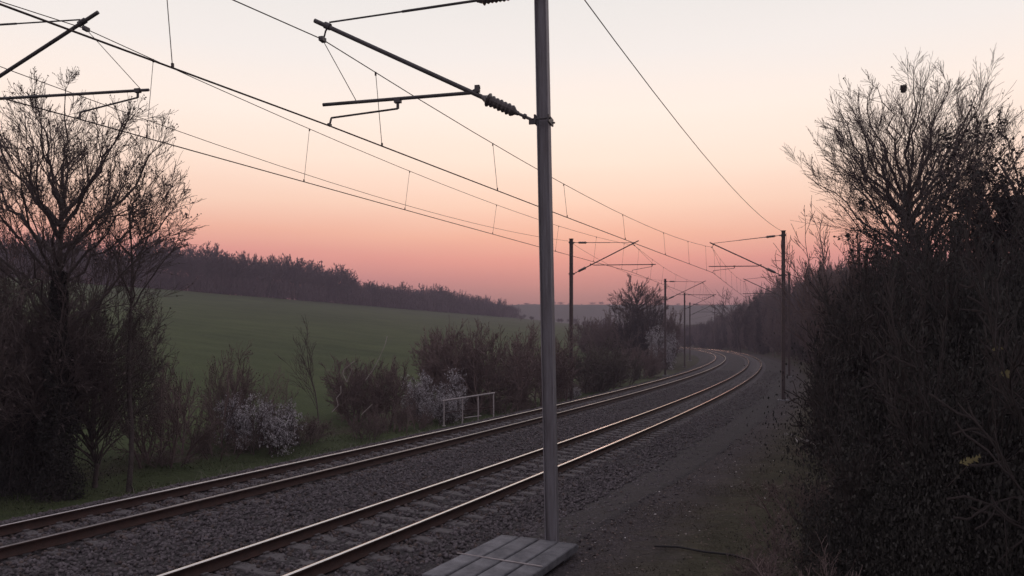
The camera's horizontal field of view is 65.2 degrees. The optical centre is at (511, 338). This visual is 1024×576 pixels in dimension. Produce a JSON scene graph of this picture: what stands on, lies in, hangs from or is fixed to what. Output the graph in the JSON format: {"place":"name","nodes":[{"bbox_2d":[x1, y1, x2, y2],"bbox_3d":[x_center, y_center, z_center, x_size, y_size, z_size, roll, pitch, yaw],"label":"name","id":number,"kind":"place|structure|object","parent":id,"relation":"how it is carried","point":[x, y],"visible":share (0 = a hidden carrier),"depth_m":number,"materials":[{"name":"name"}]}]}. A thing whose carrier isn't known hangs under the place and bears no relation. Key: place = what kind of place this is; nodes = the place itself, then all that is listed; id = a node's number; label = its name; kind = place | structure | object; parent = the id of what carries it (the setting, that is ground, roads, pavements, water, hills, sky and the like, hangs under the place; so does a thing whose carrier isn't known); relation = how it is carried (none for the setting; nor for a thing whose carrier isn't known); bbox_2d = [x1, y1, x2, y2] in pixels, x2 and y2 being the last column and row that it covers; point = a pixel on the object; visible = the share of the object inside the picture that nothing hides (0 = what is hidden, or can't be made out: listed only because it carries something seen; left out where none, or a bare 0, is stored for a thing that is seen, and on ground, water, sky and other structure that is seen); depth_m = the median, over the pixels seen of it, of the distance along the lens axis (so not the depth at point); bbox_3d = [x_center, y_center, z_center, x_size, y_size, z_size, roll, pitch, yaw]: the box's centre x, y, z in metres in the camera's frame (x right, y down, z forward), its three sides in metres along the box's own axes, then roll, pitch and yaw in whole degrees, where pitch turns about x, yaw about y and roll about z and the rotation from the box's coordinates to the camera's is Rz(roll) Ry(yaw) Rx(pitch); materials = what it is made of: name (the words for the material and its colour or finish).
{"place":"outdoors","nodes":[
{"label":"outdoors","id":0,"kind":"place"},
{"bbox_2d":[0,395,586,519],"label":"grass","id":1,"kind":"structure","parent":0,"point":[231,467],"depth_m":23.77,"materials":[{"name":"plant"}]},
{"bbox_2d":[0,278,844,575],"bbox_3d":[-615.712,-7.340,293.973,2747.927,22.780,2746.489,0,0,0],"label":"ground","id":2,"kind":"structure","parent":0,"point":[206,330],"depth_m":38.77,"materials":[{"name":"plant"}]},
{"bbox_2d":[14,231,49,278],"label":"woodland tree","id":3,"kind":"object","parent":2,"relation":"on","point":[32,249],"visible":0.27,"depth_m":196.87,"materials":[{"name":"brown plant"}]},
{"bbox_2d":[0,231,110,455],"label":"shrub","id":4,"kind":"object","parent":2,"relation":"on","point":[39,378],"visible":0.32,"depth_m":18.73,"materials":[{"name":"plant"}]},
{"bbox_2d":[0,232,122,409],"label":"shrub","id":5,"kind":"object","parent":2,"relation":"on","point":[23,312],"visible":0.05,"depth_m":21.71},
{"bbox_2d":[0,333,127,506],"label":"bush","id":6,"kind":"object","parent":2,"relation":"on","point":[16,469],"visible":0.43,"depth_m":18.94,"materials":[{"name":"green plant"}]},
{"bbox_2d":[0,11,149,119],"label":"catenary mast","id":7,"kind":"object","parent":2,"relation":"on","point":[82,22],"visible":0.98,"depth_m":14.35,"materials":[{"name":"metal"}]},
{"bbox_2d":[0,66,681,294],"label":"earth wire","id":8,"kind":"object","parent":7,"relation":"attached to","point":[269,162],"visible":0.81,"depth_m":23.71,"materials":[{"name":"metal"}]},
{"bbox_2d":[0,1,713,322],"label":"overhead line","id":9,"kind":"object","parent":7,"relation":"hanging from","point":[146,137],"visible":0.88,"depth_m":18.78,"materials":[{"name":"black metal"}]},
{"bbox_2d":[0,234,162,492],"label":"shrub","id":10,"kind":"object","parent":2,"relation":"on","point":[70,340],"visible":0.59,"depth_m":18.97,"materials":[{"name":"plant"}]},
{"bbox_2d":[0,251,179,487],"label":"shrub","id":11,"kind":"object","parent":2,"relation":"on","point":[114,396],"visible":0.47,"depth_m":20.30,"materials":[{"name":"plant"}]},
{"bbox_2d":[0,66,209,502],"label":"bare tree","id":12,"kind":"object","parent":2,"relation":"on","point":[57,442],"visible":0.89,"depth_m":18.74,"materials":[{"name":"brown plant"}]},
{"bbox_2d":[74,160,195,492],"bbox_3d":[-9.497,-0.126,20.116,2.759,8.445,2.564,0,0,-11],"label":"bare tree","id":13,"kind":"object","parent":2,"relation":"on","point":[130,416],"visible":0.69,"depth_m":20.08,"materials":[{"name":"brown plant"}]},
{"bbox_2d":[126,239,166,287],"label":"woodland tree","id":14,"kind":"object","parent":2,"relation":"on","point":[147,256],"visible":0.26,"depth_m":223.23,"materials":[{"name":"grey plant"}]},
{"bbox_2d":[134,234,173,288],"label":"woodland tree","id":15,"kind":"object","parent":2,"relation":"on","point":[160,246],"visible":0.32,"depth_m":227.70,"materials":[{"name":"brown plant"}]},
{"bbox_2d":[88,316,223,468],"bbox_3d":[-10.733,1.659,23.529,3.842,4.662,3.750,0,0,-42],"label":"bush","id":16,"kind":"object","parent":2,"relation":"on","point":[159,431],"visible":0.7,"depth_m":23.35,"materials":[{"name":"brown plant"}]},
{"bbox_2d":[128,441,196,468],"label":"scrub","id":17,"kind":"object","parent":2,"relation":"on","point":[167,459],"visible":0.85,"depth_m":23.17,"materials":[{"name":"brown plant"}]},
{"bbox_2d":[154,240,196,289],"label":"woodland tree","id":18,"kind":"object","parent":2,"relation":"on","point":[179,260],"visible":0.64,"depth_m":231.32,"materials":[{"name":"grey plant"}]},
{"bbox_2d":[187,241,224,292],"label":"woodland tree","id":19,"kind":"object","parent":2,"relation":"on","point":[211,253],"visible":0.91,"depth_m":240.69,"materials":[{"name":"grey plant"}]},
{"bbox_2d":[147,340,267,447],"bbox_3d":[-10.662,1.919,27.333,3.999,3.824,3.439,0,0,8],"label":"bush","id":20,"kind":"object","parent":2,"relation":"on","point":[228,383],"visible":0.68,"depth_m":27.72,"materials":[{"name":"brown plant"}]},
{"bbox_2d":[182,415,262,459],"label":"scrub","id":21,"kind":"object","parent":2,"relation":"on","point":[206,450],"visible":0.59,"depth_m":25.32,"materials":[{"name":"brown plant"}]},
{"bbox_2d":[209,249,237,293],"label":"woodland tree","id":22,"kind":"object","parent":2,"relation":"on","point":[226,263],"visible":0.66,"depth_m":246.03,"materials":[{"name":"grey plant"}]},
{"bbox_2d":[221,254,248,294],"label":"woodland tree","id":23,"kind":"object","parent":2,"relation":"on","point":[232,272],"visible":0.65,"depth_m":249.37,"materials":[{"name":"grey plant"}]},
{"bbox_2d":[223,251,256,294],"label":"woodland tree","id":24,"kind":"object","parent":2,"relation":"on","point":[244,266],"visible":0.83,"depth_m":250.35,"materials":[{"name":"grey plant"}]},
{"bbox_2d":[197,357,298,442],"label":"bush","id":25,"kind":"object","parent":2,"relation":"on","point":[209,383],"visible":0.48,"depth_m":28.41,"materials":[{"name":"brown plant"}]},
{"bbox_2d":[212,390,306,456],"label":"blossom bush","id":26,"kind":"object","parent":2,"relation":"on","point":[277,433],"visible":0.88,"depth_m":26.36,"materials":[{"name":"plant"}]},
{"bbox_2d":[247,260,272,296],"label":"woodland tree","id":27,"kind":"object","parent":2,"relation":"on","point":[265,273],"visible":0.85,"depth_m":259.23,"materials":[{"name":"grey plant"}]},
{"bbox_2d":[1,254,523,317],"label":"undergrowth","id":28,"kind":"object","parent":2,"relation":"on","point":[250,287],"visible":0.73,"depth_m":267.93,"materials":[{"name":"plant"}]},
{"bbox_2d":[255,256,286,297],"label":"woodland tree","id":29,"kind":"object","parent":2,"relation":"on","point":[275,270],"visible":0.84,"depth_m":263.65,"materials":[{"name":"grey plant"}]},
{"bbox_2d":[269,253,300,298],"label":"woodland tree","id":30,"kind":"object","parent":2,"relation":"on","point":[291,272],"visible":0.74,"depth_m":269.66,"materials":[{"name":"grey plant"}]},
{"bbox_2d":[279,257,312,299],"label":"woodland tree","id":31,"kind":"object","parent":2,"relation":"on","point":[299,277],"visible":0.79,"depth_m":272.96,"materials":[{"name":"grey plant"}]},
{"bbox_2d":[279,317,319,429],"bbox_3d":[-8.285,1.450,30.946,1.596,4.809,1.446,0,0,43],"label":"sapling","id":32,"kind":"object","parent":2,"relation":"on","point":[304,363],"visible":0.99,"depth_m":31.01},
{"bbox_2d":[266,412,335,446],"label":"scrub","id":33,"kind":"object","parent":2,"relation":"on","point":[310,429],"visible":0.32,"depth_m":28.53,"materials":[{"name":"brown plant"}]},
{"bbox_2d":[293,260,314,297],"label":"woodland tree","id":34,"kind":"object","parent":2,"relation":"on","point":[310,275],"visible":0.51,"depth_m":277.78,"materials":[{"name":"grey plant"}]},
{"bbox_2d":[306,268,329,301],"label":"woodland tree","id":35,"kind":"object","parent":2,"relation":"on","point":[316,280],"visible":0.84,"depth_m":282.51,"materials":[{"name":"grey plant"}]},
{"bbox_2d":[325,263,354,303],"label":"woodland tree","id":36,"kind":"object","parent":2,"relation":"on","point":[339,275],"visible":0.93,"depth_m":289.32,"materials":[{"name":"grey plant"}]},
{"bbox_2d":[336,270,358,304],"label":"woodland tree","id":37,"kind":"object","parent":2,"relation":"on","point":[352,283],"visible":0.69,"depth_m":292.79,"materials":[{"name":"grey plant"}]},
{"bbox_2d":[341,404,390,440],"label":"scrub","id":38,"kind":"object","parent":2,"relation":"on","point":[377,430],"visible":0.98,"depth_m":30.49,"materials":[{"name":"brown plant"}]},
{"bbox_2d":[319,354,417,428],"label":"bush","id":39,"kind":"object","parent":2,"relation":"on","point":[355,396],"visible":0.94,"depth_m":33.94,"materials":[{"name":"brown plant"}]},
{"bbox_2d":[360,395,418,432],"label":"scrub","id":40,"kind":"object","parent":2,"relation":"on","point":[402,419],"visible":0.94,"depth_m":32.83,"materials":[{"name":"brown plant"}]},
{"bbox_2d":[0,349,795,575],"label":"ballast bed","id":41,"kind":"object","parent":2,"relation":"on","point":[735,363],"visible":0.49,"depth_m":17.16,"materials":[{"name":"gravel"}]},
{"bbox_2d":[0,348,728,564],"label":"railway track","id":42,"kind":"structure","parent":41,"relation":"on","point":[78,535],"depth_m":17.27,"materials":[{"name":"metal"}]},
{"bbox_2d":[155,347,765,575],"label":"railway track","id":43,"kind":"structure","parent":41,"relation":"on","point":[235,558],"depth_m":14.98,"materials":[{"name":"metal"}]},
{"bbox_2d":[442,392,494,425],"bbox_3d":[-1.887,3.113,35.400,2.843,1.374,0.196,0,0,-37],"label":"guard rail","id":44,"kind":"object","parent":41,"relation":"on","point":[462,410],"visible":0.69,"depth_m":35.24,"materials":[{"name":"metal"}]},
{"bbox_3d":[0.268,3.005,11.020,1.040,0.170,0.200,0,0,25],"label":"bearer","id":45,"kind":"object","parent":41,"relation":"on","visible":0},
{"bbox_2d":[422,535,518,575],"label":"concrete plank","id":46,"kind":"object","parent":45,"relation":"on","point":[452,566],"visible":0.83,"depth_m":10.26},
{"bbox_2d":[449,537,537,575],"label":"concrete plank","id":47,"kind":"object","parent":45,"relation":"on","point":[482,565],"visible":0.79,"depth_m":10.32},
{"bbox_2d":[478,539,557,575],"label":"concrete plank","id":48,"kind":"object","parent":45,"relation":"on","point":[527,554],"visible":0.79,"depth_m":10.27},
{"bbox_2d":[507,542,577,575],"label":"concrete plank","id":49,"kind":"object","parent":45,"relation":"on","point":[552,557],"visible":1,"depth_m":10.27,"materials":[{"name":"concrete"}]},
{"bbox_2d":[387,404,433,429],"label":"scrub","id":50,"kind":"object","parent":2,"relation":"on","point":[424,423],"visible":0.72,"depth_m":34.00,"materials":[{"name":"brown plant"}]},
{"bbox_2d":[399,365,469,419],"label":"blossom bush","id":51,"kind":"object","parent":2,"relation":"on","point":[425,389],"visible":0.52,"depth_m":38.01,"materials":[{"name":"plant"}]},
{"bbox_2d":[409,392,464,424],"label":"scrub","id":52,"kind":"object","parent":2,"relation":"on","point":[451,406],"visible":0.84,"depth_m":35.76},
{"bbox_2d":[313,0,578,557],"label":"catenary mast","id":53,"kind":"object","parent":2,"relation":"on","point":[542,120],"visible":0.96,"depth_m":11.32,"materials":[{"name":"metal"}]},
{"bbox_2d":[0,0,752,311],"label":"overhead line","id":54,"kind":"object","parent":53,"relation":"hanging from","point":[87,36],"visible":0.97,"depth_m":12.08,"materials":[{"name":"black metal"}]},
{"bbox_2d":[408,326,487,405],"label":"bush","id":55,"kind":"object","parent":2,"relation":"on","point":[433,371],"visible":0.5,"depth_m":42.38,"materials":[{"name":"brown plant"}]},
{"bbox_2d":[421,318,541,414],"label":"bush","id":56,"kind":"object","parent":2,"relation":"on","point":[472,382],"visible":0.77,"depth_m":40.95,"materials":[{"name":"brown plant"}]},
{"bbox_2d":[479,398,536,413],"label":"scrub","id":57,"kind":"object","parent":2,"relation":"on","point":[504,409],"visible":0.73,"depth_m":41.64,"materials":[{"name":"brown plant"}]},
{"bbox_2d":[485,321,583,409],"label":"bush","id":58,"kind":"object","parent":2,"relation":"on","point":[564,380],"visible":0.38,"depth_m":44.97,"materials":[{"name":"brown plant"}]},
{"bbox_2d":[573,316,615,353],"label":"bush","id":59,"kind":"object","parent":2,"relation":"on","point":[585,332],"visible":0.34,"depth_m":119.38,"materials":[{"name":"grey plant"}]},
{"bbox_2d":[558,336,633,394],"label":"bush","id":60,"kind":"object","parent":2,"relation":"on","point":[602,371],"visible":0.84,"depth_m":56.85,"materials":[{"name":"brown plant"}]},
{"bbox_2d":[568,238,655,399],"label":"catenary mast","id":61,"kind":"object","parent":2,"relation":"on","point":[571,243],"visible":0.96,"depth_m":48.88,"materials":[{"name":"metal"}]},
{"bbox_2d":[580,307,652,357],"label":"bush","id":62,"kind":"object","parent":2,"relation":"on","point":[602,328],"visible":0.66,"depth_m":111.56,"materials":[{"name":"brown plant"}]},
{"bbox_2d":[593,347,643,385],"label":"bush","id":63,"kind":"object","parent":2,"relation":"on","point":[635,373],"visible":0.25,"depth_m":65.54,"materials":[{"name":"brown plant"}]},
{"bbox_2d":[606,273,668,322],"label":"bare tree","id":64,"kind":"object","parent":2,"relation":"on","point":[640,288],"visible":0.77,"depth_m":114.05,"materials":[{"name":"grey plant"}]},
{"bbox_2d":[611,295,667,362],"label":"bush","id":65,"kind":"object","parent":2,"relation":"on","point":[633,326],"visible":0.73,"depth_m":109.43,"materials":[{"name":"brown plant"}]},
{"bbox_2d":[619,344,665,377],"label":"bush","id":66,"kind":"object","parent":2,"relation":"on","point":[651,366],"visible":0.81,"depth_m":79.03,"materials":[{"name":"brown plant"}]},
{"bbox_2d":[625,305,687,363],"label":"bush","id":67,"kind":"object","parent":2,"relation":"on","point":[671,322],"visible":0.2,"depth_m":114.45,"materials":[{"name":"brown plant"}]},
{"bbox_2d":[645,322,680,369],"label":"blossom bush","id":68,"kind":"object","parent":2,"relation":"on","point":[669,347],"visible":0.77,"depth_m":98.87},
{"bbox_2d":[662,279,714,375],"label":"catenary mast","id":69,"kind":"object","parent":2,"relation":"on","point":[665,281],"visible":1,"depth_m":82.99,"materials":[{"name":"metal"}]},
{"bbox_2d":[654,545,759,567],"bbox_3d":[2.855,2.903,10.515,0.556,0.114,2.327,0,0,-32],"label":"cable","id":70,"kind":"object","parent":2,"relation":"on","point":[692,549],"visible":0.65,"depth_m":11.03,"materials":[{"name":"black plastic"}]},
{"bbox_2d":[709,288,760,352],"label":"bare tree","id":71,"kind":"object","parent":2,"relation":"on","point":[746,319],"visible":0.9,"depth_m":187.74,"materials":[{"name":"brown plant"}]},
{"bbox_2d":[709,230,789,400],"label":"catenary mast","id":72,"kind":"object","parent":2,"relation":"on","point":[782,329],"visible":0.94,"depth_m":45.41,"materials":[{"name":"metal"}]},
{"bbox_2d":[755,306,773,353],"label":"hedge shrub","id":73,"kind":"object","parent":2,"relation":"on","point":[763,348],"visible":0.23,"depth_m":172.90,"materials":[{"name":"brown plant"}]},
{"bbox_2d":[743,272,791,376],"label":"catenary mast","id":74,"kind":"object","parent":2,"relation":"on","point":[788,315],"visible":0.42,"depth_m":73.61,"materials":[{"name":"metal"}]},
{"bbox_2d":[584,0,790,305],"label":"earth wire","id":75,"kind":"object","parent":74,"relation":"attached to","point":[671,114],"visible":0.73,"depth_m":17.05,"materials":[{"name":"black metal"}]},
{"bbox_2d":[762,274,801,321],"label":"hedge shrub","id":76,"kind":"object","parent":2,"relation":"on","point":[770,300],"visible":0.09,"depth_m":169.65,"materials":[{"name":"brown plant"}]},
{"bbox_2d":[737,472,832,518],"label":"bramble","id":77,"kind":"object","parent":2,"relation":"on","point":[774,495],"visible":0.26,"depth_m":13.14,"materials":[{"name":"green plant"}]},
{"bbox_2d":[735,500,835,572],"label":"bramble","id":78,"kind":"object","parent":2,"relation":"on","point":[777,531],"visible":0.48,"depth_m":10.51,"materials":[{"name":"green plant"}]},
{"bbox_2d":[706,530,865,575],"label":"bramble","id":79,"kind":"object","parent":2,"relation":"on","point":[758,561],"visible":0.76,"depth_m":8.53,"materials":[{"name":"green plant"}]},
{"bbox_2d":[756,455,842,536],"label":"bramble","id":80,"kind":"object","parent":2,"relation":"on","point":[817,498],"visible":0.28,"depth_m":11.40,"materials":[{"name":"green plant"}]},
{"bbox_2d":[737,531,862,575],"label":"bramble","id":81,"kind":"object","parent":2,"relation":"on","point":[768,574],"visible":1,"depth_m":6.88,"materials":[{"name":"brown plant"}]},
{"bbox_2d":[761,197,866,363],"bbox_3d":[11.022,-0.805,26.858,5.242,7.932,2.965,0,0,-19],"label":"sapling","id":82,"kind":"object","parent":2,"relation":"on","point":[808,292],"visible":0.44,"depth_m":26.65,"materials":[{"name":"plant"}]},
{"bbox_2d":[799,301,830,360],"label":"hedge shrub","id":83,"kind":"object","parent":2,"relation":"on","point":[807,338],"visible":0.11,"depth_m":79.46,"materials":[{"name":"brown plant"}]},
{"bbox_2d":[788,312,876,483],"bbox_3d":[7.305,1.257,15.146,3.672,3.504,3.221,0,0,-14],"label":"bush","id":84,"kind":"object","parent":2,"relation":"on","point":[853,363],"visible":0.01,"depth_m":14.89,"materials":[{"name":"brown plant"}]},
{"bbox_2d":[762,205,910,338],"bbox_3d":[10.095,-0.549,24.085,5.467,6.930,3.061,0,0,-23],"label":"sapling","id":85,"kind":"object","parent":2,"relation":"on","point":[815,279],"visible":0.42,"depth_m":24.20,"materials":[{"name":"plant"}]},
{"bbox_2d":[705,266,983,482],"bbox_3d":[7.239,0.596,14.535,6.713,4.023,6.647,0,0,-2],"label":"bush","id":86,"kind":"object","parent":2,"relation":"on","point":[842,332],"visible":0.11,"depth_m":14.82,"materials":[{"name":"brown plant"}]},
{"bbox_2d":[734,332,976,519],"bbox_3d":[5.797,1.287,11.552,5.109,2.775,4.647,0,0,1],"label":"bush","id":87,"kind":"object","parent":2,"relation":"on","point":[825,429],"visible":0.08,"depth_m":12.05,"materials":[{"name":"brown plant"}]},
{"bbox_2d":[727,418,998,575],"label":"bush","id":88,"kind":"object","parent":2,"relation":"on","point":[848,542],"visible":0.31,"depth_m":8.82,"materials":[{"name":"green plant"}]},
{"bbox_2d":[808,223,943,361],"bbox_3d":[11.785,0.098,24.737,4.347,7.493,4.361,0,0,-30],"label":"bush","id":89,"kind":"object","parent":2,"relation":"on","point":[852,270],"visible":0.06,"depth_m":25.34,"materials":[{"name":"brown plant"}]},
{"bbox_2d":[739,239,1023,535],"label":"bush","id":90,"kind":"object","parent":2,"relation":"on","point":[849,407],"visible":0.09,"depth_m":10.96,"materials":[{"name":"brown plant"}]},
{"bbox_2d":[744,317,1022,575],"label":"bush","id":91,"kind":"object","parent":2,"relation":"on","point":[944,441],"visible":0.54,"depth_m":7.88,"materials":[{"name":"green plant"}]},
{"bbox_2d":[747,228,1023,575],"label":"bush","id":92,"kind":"object","parent":2,"relation":"on","point":[1003,497],"visible":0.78,"depth_m":7.58,"materials":[{"name":"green plant"}]},
{"bbox_2d":[944,454,980,489],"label":"leaf sprig","id":93,"kind":"object","parent":92,"relation":"attached to","point":[971,460],"visible":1,"depth_m":6.59,"materials":[{"name":"yellow plant"}]},
{"bbox_2d":[747,224,1023,426],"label":"bush","id":94,"kind":"object","parent":2,"relation":"on","point":[968,270],"depth_m":19.09,"materials":[{"name":"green plant"}]},
{"bbox_2d":[797,236,976,407],"bbox_3d":[9.834,0.527,19.015,5.236,5.705,4.659,0,0,6],"label":"bush","id":95,"kind":"object","parent":2,"relation":"on","point":[840,301],"visible":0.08,"depth_m":19.92,"materials":[{"name":"brown plant"}]},
{"bbox_2d":[753,203,1023,458],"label":"bush","id":96,"kind":"object","parent":2,"relation":"on","point":[870,306],"visible":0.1,"depth_m":14.08,"materials":[{"name":"brown plant"}]},
{"bbox_2d":[763,171,1023,541],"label":"bush","id":97,"kind":"object","parent":2,"relation":"on","point":[936,270],"visible":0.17,"depth_m":10.83,"materials":[{"name":"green plant"}]},
{"bbox_2d":[779,45,1023,270],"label":"bare tree","id":98,"kind":"object","parent":2,"relation":"on","point":[870,158],"visible":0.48,"depth_m":27.02,"materials":[{"name":"brown plant"}]},
{"bbox_2d":[782,175,1023,373],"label":"bush","id":99,"kind":"object","parent":2,"relation":"on","point":[987,240],"visible":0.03,"depth_m":18.63,"materials":[{"name":"brown plant"}]},
{"bbox_2d":[830,213,979,321],"bbox_3d":[12.583,-0.815,24.289,5.260,6.534,5.923,0,0,11],"label":"bush","id":100,"kind":"object","parent":2,"relation":"on","point":[853,292],"visible":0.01,"depth_m":24.14,"materials":[{"name":"brown plant"}]},
{"bbox_2d":[810,158,1023,426],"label":"bush","id":101,"kind":"object","parent":2,"relation":"on","point":[1013,258],"visible":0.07,"depth_m":14.18,"materials":[{"name":"brown plant"}]},
{"bbox_2d":[833,99,1023,282],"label":"ivy tree","id":102,"kind":"object","parent":2,"relation":"on","point":[1007,207],"visible":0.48,"depth_m":21.01,"materials":[{"name":"green plant"}]},
{"bbox_2d":[0,0,1023,304],"label":"sky","id":103,"kind":"structure","parent":0,"point":[744,80],"materials":[{"name":"pink"}]},
{"bbox_2d":[504,304,748,325],"bbox_3d":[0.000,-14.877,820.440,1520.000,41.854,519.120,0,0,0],"label":"hills","id":104,"kind":"structure","parent":0,"point":[583,312],"depth_m":733.44,"materials":[{"name":"plant"}]},
{"bbox_2d":[544,388,830,575],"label":"dry grass","id":105,"kind":"structure","parent":0,"point":[673,504],"depth_m":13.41,"materials":[{"name":"plant"}]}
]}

